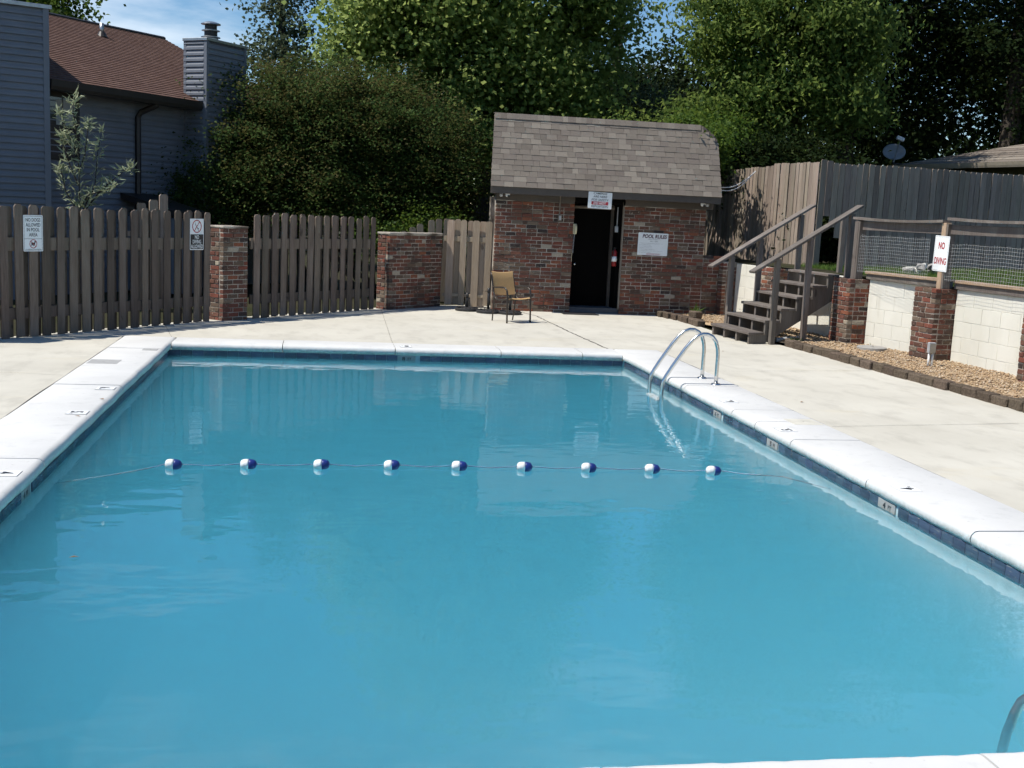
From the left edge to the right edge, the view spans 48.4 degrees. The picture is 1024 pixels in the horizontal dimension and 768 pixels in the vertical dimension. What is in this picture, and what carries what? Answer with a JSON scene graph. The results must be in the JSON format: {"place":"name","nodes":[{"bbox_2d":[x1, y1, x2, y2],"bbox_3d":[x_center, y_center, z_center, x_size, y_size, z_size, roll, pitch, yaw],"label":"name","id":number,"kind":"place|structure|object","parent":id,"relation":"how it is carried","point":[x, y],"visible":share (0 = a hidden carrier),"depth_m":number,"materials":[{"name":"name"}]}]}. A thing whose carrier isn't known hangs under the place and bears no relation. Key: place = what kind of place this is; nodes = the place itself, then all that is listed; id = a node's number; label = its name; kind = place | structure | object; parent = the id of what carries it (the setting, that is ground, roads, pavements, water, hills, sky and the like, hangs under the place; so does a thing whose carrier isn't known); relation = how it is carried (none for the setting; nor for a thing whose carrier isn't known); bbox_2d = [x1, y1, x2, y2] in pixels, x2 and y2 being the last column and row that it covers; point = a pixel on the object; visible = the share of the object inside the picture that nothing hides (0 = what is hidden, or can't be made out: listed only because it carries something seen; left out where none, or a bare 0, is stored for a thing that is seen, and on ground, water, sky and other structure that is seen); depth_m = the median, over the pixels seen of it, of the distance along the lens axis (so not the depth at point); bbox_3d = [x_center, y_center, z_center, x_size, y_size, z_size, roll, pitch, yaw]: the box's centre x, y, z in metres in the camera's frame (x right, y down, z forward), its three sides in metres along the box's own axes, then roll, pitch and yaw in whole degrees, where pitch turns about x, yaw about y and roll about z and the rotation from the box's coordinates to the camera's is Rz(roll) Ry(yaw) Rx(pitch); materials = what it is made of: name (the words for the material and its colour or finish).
{"place":"outdoors","nodes":[
{"label":"outdoors","id":0,"kind":"place"},
{"bbox_2d":[0,0,283,299],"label":"grey house","id":1,"kind":"structure","parent":0,"point":[132,90],"depth_m":22.50,"materials":[{"name":"blue plastic"}]},
{"bbox_2d":[50,90,79,161],"bbox_3d":[-8.342,-4.787,21.198,0.035,1.240,0.760,7,10,26],"label":"window","id":2,"kind":"structure","parent":1,"relation":"in","point":[54,95],"depth_m":21.16,"materials":[{"name":"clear glass"}]},
{"bbox_2d":[0,213,869,349],"bbox_3d":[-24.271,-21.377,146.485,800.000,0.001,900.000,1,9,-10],"label":"ground","id":3,"kind":"structure","parent":0,"point":[250,291],"depth_m":22.15,"materials":[{"name":"soil"}]},
{"bbox_2d":[15,0,125,24],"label":"yard tree","id":4,"kind":"object","parent":3,"relation":"on","point":[62,8],"visible":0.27,"depth_m":34.76,"materials":[{"name":"green plant"}]},
{"bbox_2d":[51,83,139,257],"bbox_3d":[-6.888,-3.086,18.860,1.430,3.638,0.433,1,9,-13],"label":"willow sapling","id":5,"kind":"object","parent":3,"relation":"on","point":[91,192],"visible":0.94,"depth_m":18.72,"materials":[{"name":"green plant"}]},
{"bbox_2d":[127,194,167,299],"bbox_3d":[-6.221,-2.278,19.476,0.061,1.920,0.900,7,10,28],"label":"back fence","id":6,"kind":"object","parent":3,"relation":"on","point":[163,203],"visible":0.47,"depth_m":19.55,"materials":[{"name":"brown wood"}]},
{"bbox_2d":[219,0,334,92],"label":"poplar tree","id":7,"kind":"object","parent":3,"relation":"on","point":[278,45],"visible":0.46,"depth_m":32.63,"materials":[{"name":"green plant"}]},
{"bbox_2d":[138,45,494,294],"bbox_3d":[-3.977,-4.670,24.942,8.107,5.382,4.822,1,9,-10],"label":"crape myrtle","id":8,"kind":"object","parent":3,"relation":"on","point":[294,136],"visible":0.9,"depth_m":24.00,"materials":[{"name":"green plant"}]},
{"bbox_2d":[249,4,439,263],"bbox_3d":[-4.981,-7.671,35.794,9.051,7.804,5.584,1,9,-10],"label":"young tree","id":9,"kind":"object","parent":3,"relation":"on","point":[324,51],"depth_m":35.10,"materials":[{"name":"green plant"}]},
{"bbox_2d":[339,189,472,271],"bbox_3d":[-2.172,-2.924,23.855,3.109,2.293,1.704,-1,9,-23],"label":"bush","id":10,"kind":"object","parent":3,"relation":"on","point":[404,228],"visible":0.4,"depth_m":23.69,"materials":[{"name":"green plant"}]},
{"bbox_2d":[402,219,454,301],"bbox_3d":[-1.814,-2.546,23.350,1.500,1.702,0.060,0,9,-15],"label":"back fence","id":11,"kind":"object","parent":3,"relation":"on","point":[431,226],"visible":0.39,"depth_m":23.34,"materials":[{"name":"brown wood"}]},
{"bbox_2d":[275,0,693,221],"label":"sycamore tree","id":12,"kind":"object","parent":3,"relation":"on","point":[513,53],"visible":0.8,"depth_m":28.02,"materials":[{"name":"green plant"}]},
{"bbox_2d":[0,336,1023,767],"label":"swimming pool","id":13,"kind":"structure","parent":3,"relation":"in","point":[286,610],"depth_m":9.40,"materials":[{"name":"liquid"}]},
{"bbox_2d":[52,459,830,488],"bbox_3d":[-0.409,0.718,9.094,6.172,0.186,0.204,1,9,-9],"label":"float rope","id":14,"kind":"object","parent":13,"relation":"attached to","point":[174,464],"visible":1,"depth_m":9.11,"materials":[{"name":"white plastic"}]},
{"bbox_2d":[1,337,989,497],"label":"coping joint filler","id":15,"kind":"object","parent":13,"relation":"on","point":[283,342],"visible":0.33,"depth_m":11.18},
{"bbox_2d":[642,328,720,480],"bbox_3d":[2.031,0.232,13.661,0.762,1.775,0.624,1,9,-10],"label":"pool ladder","id":16,"kind":"object","parent":13,"relation":"attached to","point":[654,421],"visible":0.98,"depth_m":13.53,"materials":[{"name":"silver metal"}]},
{"bbox_2d":[996,694,1023,752],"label":"grab rail","id":17,"kind":"object","parent":13,"relation":"attached to","point":[1016,710],"visible":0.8,"depth_m":4.99,"materials":[{"name":"metal"}]},
{"bbox_2d":[286,26,998,263],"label":"woods","id":18,"kind":"object","parent":3,"relation":"on","point":[948,149],"depth_m":44.31,"materials":[{"name":"green plant"}]},
{"bbox_2d":[733,263,781,311],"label":"block wall","id":19,"kind":"structure","parent":3,"relation":"on","point":[744,284],"depth_m":22.45,"materials":[{"name":"white concrete"}]},
{"bbox_2d":[792,275,843,336],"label":"block wall","id":20,"kind":"structure","parent":3,"relation":"on","point":[818,321],"depth_m":19.73,"materials":[{"name":"white concrete"}]},
{"bbox_2d":[679,313,1023,397],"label":"gravel","id":21,"kind":"structure","parent":3,"relation":"on","point":[1008,383],"depth_m":15.89,"materials":[{"name":"beige gravel"}]},
{"bbox_2d":[690,301,706,310],"bbox_3d":[3.626,-1.475,22.343,0.428,0.305,0.233,-3,11,-35],"label":"weed","id":22,"kind":"object","parent":21,"relation":"on","point":[696,306],"visible":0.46,"depth_m":22.29,"materials":[{"name":"green plant"}]},
{"bbox_2d":[715,261,738,314],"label":"brick pillar","id":23,"kind":"structure","parent":21,"relation":"on","point":[722,286],"depth_m":22.73,"materials":[{"name":"red brick"}]},
{"bbox_2d":[760,267,787,289],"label":"brick pillar","id":24,"kind":"structure","parent":21,"relation":"on","point":[766,277],"depth_m":21.02,"materials":[{"name":"red brick"}]},
{"bbox_2d":[775,335,807,341],"bbox_3d":[4.568,-0.743,18.788,0.996,0.088,0.083,-5,12,-43],"label":"drain pipe","id":25,"kind":"object","parent":21,"relation":"on","point":[778,339],"visible":0.28,"depth_m":18.63,"materials":[{"name":"grey plastic"}]},
{"bbox_2d":[828,277,869,344],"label":"brick pillar","id":26,"kind":"structure","parent":21,"relation":"on","point":[849,309],"depth_m":18.36,"materials":[{"name":"red brick"}]},
{"bbox_2d":[857,345,886,351],"bbox_3d":[5.571,-0.550,17.661,0.450,0.072,0.450,1,9,-10],"label":"valve lid","id":27,"kind":"object","parent":21,"relation":"on","point":[872,348],"visible":0.91,"depth_m":17.52,"materials":[{"name":"white plastic"}]},
{"bbox_2d":[927,342,935,366],"bbox_3d":[5.815,-0.392,15.836,0.100,0.370,0.066,1,9,-10],"label":"junction box","id":28,"kind":"object","parent":21,"relation":"on","point":[931,347],"visible":0.87,"depth_m":15.81,"materials":[{"name":"grey plastic"}]},
{"bbox_2d":[909,286,957,360],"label":"brick pillar","id":29,"kind":"structure","parent":21,"relation":"on","point":[933,314],"depth_m":16.56,"materials":[{"name":"red brick"}]},
{"bbox_2d":[1016,316,1023,381],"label":"brick pillar","id":30,"kind":"structure","parent":21,"relation":"on","point":[1020,374],"depth_m":14.65,"materials":[{"name":"red brick"}]},
{"bbox_2d":[864,280,932,352],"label":"block wall","id":31,"kind":"structure","parent":3,"relation":"on","point":[889,314],"depth_m":17.86,"materials":[{"name":"white concrete"}]},
{"bbox_2d":[889,144,1023,288],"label":"olive house","id":32,"kind":"structure","parent":3,"relation":"on","point":[1006,160],"depth_m":28.04,"materials":[{"name":"beige"}]},
{"bbox_2d":[883,135,905,164],"bbox_3d":[10.037,-6.030,29.446,0.810,0.704,0.550,-2,10,-31],"label":"satellite dish","id":33,"kind":"object","parent":32,"relation":"on","point":[898,152],"visible":0.98,"depth_m":29.43,"materials":[{"name":"grey metal"}]},
{"bbox_2d":[950,290,1023,375],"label":"block wall","id":34,"kind":"structure","parent":3,"relation":"on","point":[987,330],"depth_m":15.79,"materials":[{"name":"white concrete"}]},
{"bbox_2d":[0,305,1023,512],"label":"deck","id":35,"kind":"structure","parent":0,"point":[976,445],"depth_m":14.38,"materials":[{"name":"concrete"}]},
{"bbox_2d":[0,204,210,338],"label":"picket fence","id":36,"kind":"object","parent":35,"relation":"on","point":[28,312],"visible":0.98,"depth_m":15.75,"materials":[{"name":"brown wood"}]},
{"bbox_2d":[23,215,42,250],"bbox_3d":[-6.190,-1.948,14.743,0.005,0.465,0.300,7,10,28],"label":"dog sign","id":37,"kind":"object","parent":36,"relation":"attached to","point":[32,232],"visible":1,"depth_m":14.74,"materials":[{"name":"white metal"}]},
{"bbox_2d":[190,219,203,249],"bbox_3d":[-4.785,-2.273,17.319,0.006,0.470,0.290,7,10,28],"label":"diving sign","id":38,"kind":"object","parent":36,"relation":"attached to","point":[196,234],"visible":1,"depth_m":17.32,"materials":[{"name":"white metal"}]},
{"bbox_2d":[209,225,248,320],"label":"brick pillar","id":39,"kind":"structure","parent":35,"relation":"on","point":[228,271],"depth_m":17.94,"materials":[{"name":"red brick"}]},
{"bbox_2d":[249,213,375,318],"bbox_3d":[-3.373,-2.058,19.665,0.088,1.725,3.200,8,10,31],"label":"picket fence","id":40,"kind":"object","parent":35,"relation":"on","point":[314,243],"visible":0.99,"depth_m":19.51,"materials":[{"name":"brown wood"}]},
{"bbox_2d":[376,232,442,309],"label":"brick wall","id":41,"kind":"structure","parent":35,"relation":"on","point":[408,270],"depth_m":21.49,"materials":[{"name":"red brick"}]},
{"bbox_2d":[455,293,477,311],"bbox_3d":[-0.854,-1.566,21.721,0.450,0.338,0.448,1,9,-10],"label":"umbrella base","id":42,"kind":"object","parent":35,"relation":"on","point":[466,308],"visible":0.98,"depth_m":21.62,"materials":[{"name":"black metal"}]},
{"bbox_2d":[476,288,498,313],"bbox_3d":[-0.443,-1.572,21.449,0.450,0.468,0.448,1,9,-10],"label":"umbrella base","id":43,"kind":"object","parent":35,"relation":"on","point":[485,311],"visible":0.91,"depth_m":21.39,"materials":[{"name":"black metal"}]},
{"bbox_2d":[498,295,521,314],"bbox_3d":[-0.034,-1.518,21.423,0.450,0.408,0.448,1,9,-10],"label":"umbrella base","id":44,"kind":"object","parent":35,"relation":"on","point":[510,312],"visible":0.73,"depth_m":21.33,"materials":[{"name":"black metal"}]},
{"bbox_2d":[490,271,531,322],"bbox_3d":[-0.032,-1.526,19.979,0.542,0.864,0.577,-4,11,-37],"label":"patio chair","id":45,"kind":"object","parent":35,"relation":"on","point":[503,283],"visible":1,"depth_m":20.04,"materials":[{"name":"beige fabric"}]},
{"bbox_2d":[522,312,607,348],"bbox_3d":[0.845,-0.947,19.284,0.185,0.001,5.612,1,9,-13],"label":"deck crack","id":46,"kind":"object","parent":35,"relation":"on","point":[571,332],"visible":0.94,"depth_m":18.48,"materials":[{"name":"grey concrete"}]},
{"bbox_2d":[489,112,722,314],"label":"pool house","id":47,"kind":"structure","parent":35,"relation":"on","point":[660,177],"depth_m":22.15,"materials":[{"name":"brick"}]},
{"bbox_2d":[442,219,492,306],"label":"wooden gate","id":48,"kind":"structure","parent":47,"relation":"attached to","point":[479,239],"depth_m":22.36,"materials":[{"name":"brown wood"}]},
{"bbox_2d":[558,196,561,220],"bbox_3d":[0.932,-3.389,22.015,0.067,0.470,0.067,1,9,-10],"label":"outlet box","id":49,"kind":"object","parent":47,"relation":"attached to","point":[559,217],"visible":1,"depth_m":22.01,"materials":[{"name":"beige paint"}]},
{"bbox_2d":[571,224,576,260],"bbox_3d":[1.209,-2.742,22.145,0.081,0.731,0.103,1,9,-10],"label":"telephone","id":50,"kind":"object","parent":47,"relation":"attached to","point":[574,229],"visible":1,"depth_m":22.12,"materials":[{"name":"beige plastic"}]},
{"bbox_2d":[569,208,610,305],"bbox_3d":[1.557,-2.533,22.824,0.760,1.915,0.106,1,9,-10],"label":"door","id":51,"kind":"structure","parent":47,"relation":"in","point":[589,264],"depth_m":22.84,"materials":[{"name":"paint"}]},
{"bbox_2d":[588,191,611,208],"bbox_3d":[1.679,-3.500,21.747,0.465,0.310,0.005,2,9,-10],"label":"camera sign","id":52,"kind":"object","parent":47,"relation":"attached to","point":[600,200],"visible":1,"depth_m":21.75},
{"bbox_2d":[611,247,616,266],"bbox_3d":[2.017,-2.503,22.469,0.105,0.376,0.120,1,9,-10],"label":"fire extinguisher","id":53,"kind":"object","parent":47,"relation":"attached to","point":[614,258],"visible":1,"depth_m":22.44,"materials":[{"name":"red paint"}]},
{"bbox_2d":[614,207,618,231],"bbox_3d":[2.059,-3.224,22.382,0.063,0.490,0.056,1,9,-10],"label":"power conduit","id":54,"kind":"object","parent":47,"relation":"attached to","point":[616,228],"visible":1,"depth_m":22.38,"materials":[{"name":"grey plastic"}]},
{"bbox_2d":[637,232,668,255],"bbox_3d":[2.772,-2.750,22.446,0.610,0.440,0.004,2,9,-10],"label":"rules sign","id":55,"kind":"object","parent":47,"relation":"attached to","point":[654,244],"visible":1,"depth_m":22.44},
{"bbox_2d":[721,171,755,190],"bbox_3d":[4.539,-4.156,23.252,0.016,0.475,1.846,9,11,37],"label":"service cable","id":56,"kind":"object","parent":47,"relation":"attached to","point":[738,184],"visible":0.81,"depth_m":23.39,"materials":[{"name":"white plastic"}]},
{"bbox_2d":[656,310,704,327],"bbox_3d":[3.324,-1.284,21.674,0.492,0.220,1.988,0,9,-16],"label":"block edging","id":57,"kind":"object","parent":35,"relation":"on","point":[692,319],"visible":0.98,"depth_m":21.56,"materials":[{"name":"concrete"}]},
{"bbox_2d":[708,204,863,344],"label":"wooden stairs","id":58,"kind":"structure","parent":35,"relation":"on","point":[781,306],"depth_m":18.75,"materials":[{"name":"brown wood"}]},
{"bbox_2d":[785,339,1023,412],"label":"block edging","id":59,"kind":"object","parent":35,"relation":"on","point":[995,398],"visible":0.99,"depth_m":14.63,"materials":[{"name":"concrete"}]},
{"bbox_2d":[60,0,1014,360],"label":"sky","id":60,"kind":"structure","parent":0,"point":[175,20],"materials":[{"name":"blue"}]},
{"bbox_2d":[560,312,597,314],"bbox_3d":[1.307,-1.370,22.171,0.700,0.012,0.380,1,9,-10],"label":"door mat","id":61,"kind":"object","parent":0,"point":[577,313],"depth_m":22.09,"materials":[{"name":"black rubber"}]},
{"bbox_2d":[726,241,1023,286],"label":"terrace","id":62,"kind":"structure","parent":0,"point":[783,265],"depth_m":21.81,"materials":[{"name":"soil"}]},
{"bbox_2d":[533,24,757,120],"bbox_3d":[3.780,-7.967,36.099,11.601,7.511,5.152,1,9,-10],"label":"maple tree","id":63,"kind":"object","parent":62,"relation":"on","point":[660,76],"visible":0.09,"depth_m":35.46,"materials":[{"name":"green plant"}]},
{"bbox_2d":[621,70,709,122],"bbox_3d":[4.387,-6.136,32.005,3.998,5.180,3.189,1,9,-10],"label":"silver tree","id":64,"kind":"object","parent":62,"relation":"on","point":[648,106],"visible":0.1,"depth_m":31.30,"materials":[{"name":"green plant"}]},
{"bbox_2d":[585,84,786,155],"bbox_3d":[3.912,-5.282,28.188,5.532,4.216,3.653,-1,9,-22],"label":"ivy shrub","id":65,"kind":"object","parent":62,"relation":"on","point":[631,117],"visible":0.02,"depth_m":27.38,"materials":[{"name":"green plant"}]},
{"bbox_2d":[651,99,768,224],"bbox_3d":[4.154,-4.445,24.894,2.546,3.976,5.175,6,9,20],"label":"vine shrub","id":66,"kind":"object","parent":62,"relation":"on","point":[716,127],"visible":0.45,"depth_m":24.47,"materials":[{"name":"green plant"}]},
{"bbox_2d":[703,162,819,268],"bbox_3d":[5.011,-3.491,24.408,0.067,2.387,4.905,-1,9,-21],"label":"board fence","id":67,"kind":"object","parent":62,"relation":"on","point":[727,229],"visible":0.52,"depth_m":23.73,"materials":[{"name":"brown wood"}]},
{"bbox_2d":[629,0,934,250],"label":"hickory tree","id":68,"kind":"object","parent":62,"relation":"on","point":[826,59],"visible":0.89,"depth_m":26.35,"materials":[{"name":"green plant"}]},
{"bbox_2d":[717,114,892,248],"bbox_3d":[6.493,-4.341,25.514,5.437,3.205,3.483,1,9,-10],"label":"evergreen shrub","id":69,"kind":"object","parent":62,"relation":"on","point":[765,148],"visible":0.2,"depth_m":25.09,"materials":[{"name":"green plant"}]},
{"bbox_2d":[762,196,865,264],"bbox_3d":[6.500,-3.117,23.548,2.411,1.878,1.949,-2,10,-30],"label":"laurel shrub","id":70,"kind":"object","parent":62,"relation":"on","point":[829,247],"visible":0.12,"depth_m":23.10,"materials":[{"name":"green plant"}]},
{"bbox_2d":[836,218,846,274],"bbox_3d":[5.720,-2.387,19.807,0.080,1.050,0.080,1,9,-10],"label":"gate post","id":71,"kind":"object","parent":62,"relation":"on","point":[841,245],"visible":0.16,"depth_m":19.78,"materials":[{"name":"grey wood"}]},
{"bbox_2d":[682,0,1023,165],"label":"shade tree","id":72,"kind":"object","parent":62,"relation":"on","point":[992,133],"visible":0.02,"depth_m":35.22,"materials":[{"name":"green plant"}]},
{"bbox_2d":[768,0,1015,163],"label":"oak tree","id":73,"kind":"object","parent":62,"relation":"on","point":[931,106],"visible":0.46,"depth_m":32.23,"materials":[{"name":"green plant"}]},
{"bbox_2d":[812,159,1023,271],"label":"board fence","id":74,"kind":"object","parent":62,"relation":"on","point":[903,192],"visible":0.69,"depth_m":22.99,"materials":[{"name":"grey wood"}]},
{"bbox_2d":[902,263,937,273],"bbox_3d":[7.376,-2.074,20.567,0.646,0.227,0.535,5,9,13],"label":"rubble pile","id":75,"kind":"object","parent":62,"relation":"on","point":[918,268],"visible":0.58,"depth_m":20.44,"materials":[{"name":"grey concrete"}]},
{"bbox_2d":[920,0,1023,152],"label":"oak tree","id":76,"kind":"object","parent":62,"relation":"on","point":[1011,132],"visible":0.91,"depth_m":30.78,"materials":[{"name":"green plant"}]},
{"bbox_2d":[801,261,1023,286],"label":"grass","id":77,"kind":"structure","parent":0,"point":[931,273],"depth_m":20.18,"materials":[{"name":"green plant"}]},
{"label":"block wall","id":78,"kind":"object","parent":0,"visible":0},
{"bbox_2d":[850,217,1023,297],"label":"wooden railing","id":79,"kind":"object","parent":78,"relation":"on","point":[943,280],"visible":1,"depth_m":16.53,"materials":[{"name":"brown wood"}]},
{"bbox_2d":[932,235,949,271],"bbox_3d":[6.184,-1.879,16.443,0.008,0.510,0.340,0,10,-15],"label":"sign","id":80,"kind":"object","parent":79,"relation":"attached to","point":[941,252],"visible":1,"depth_m":16.43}
]}

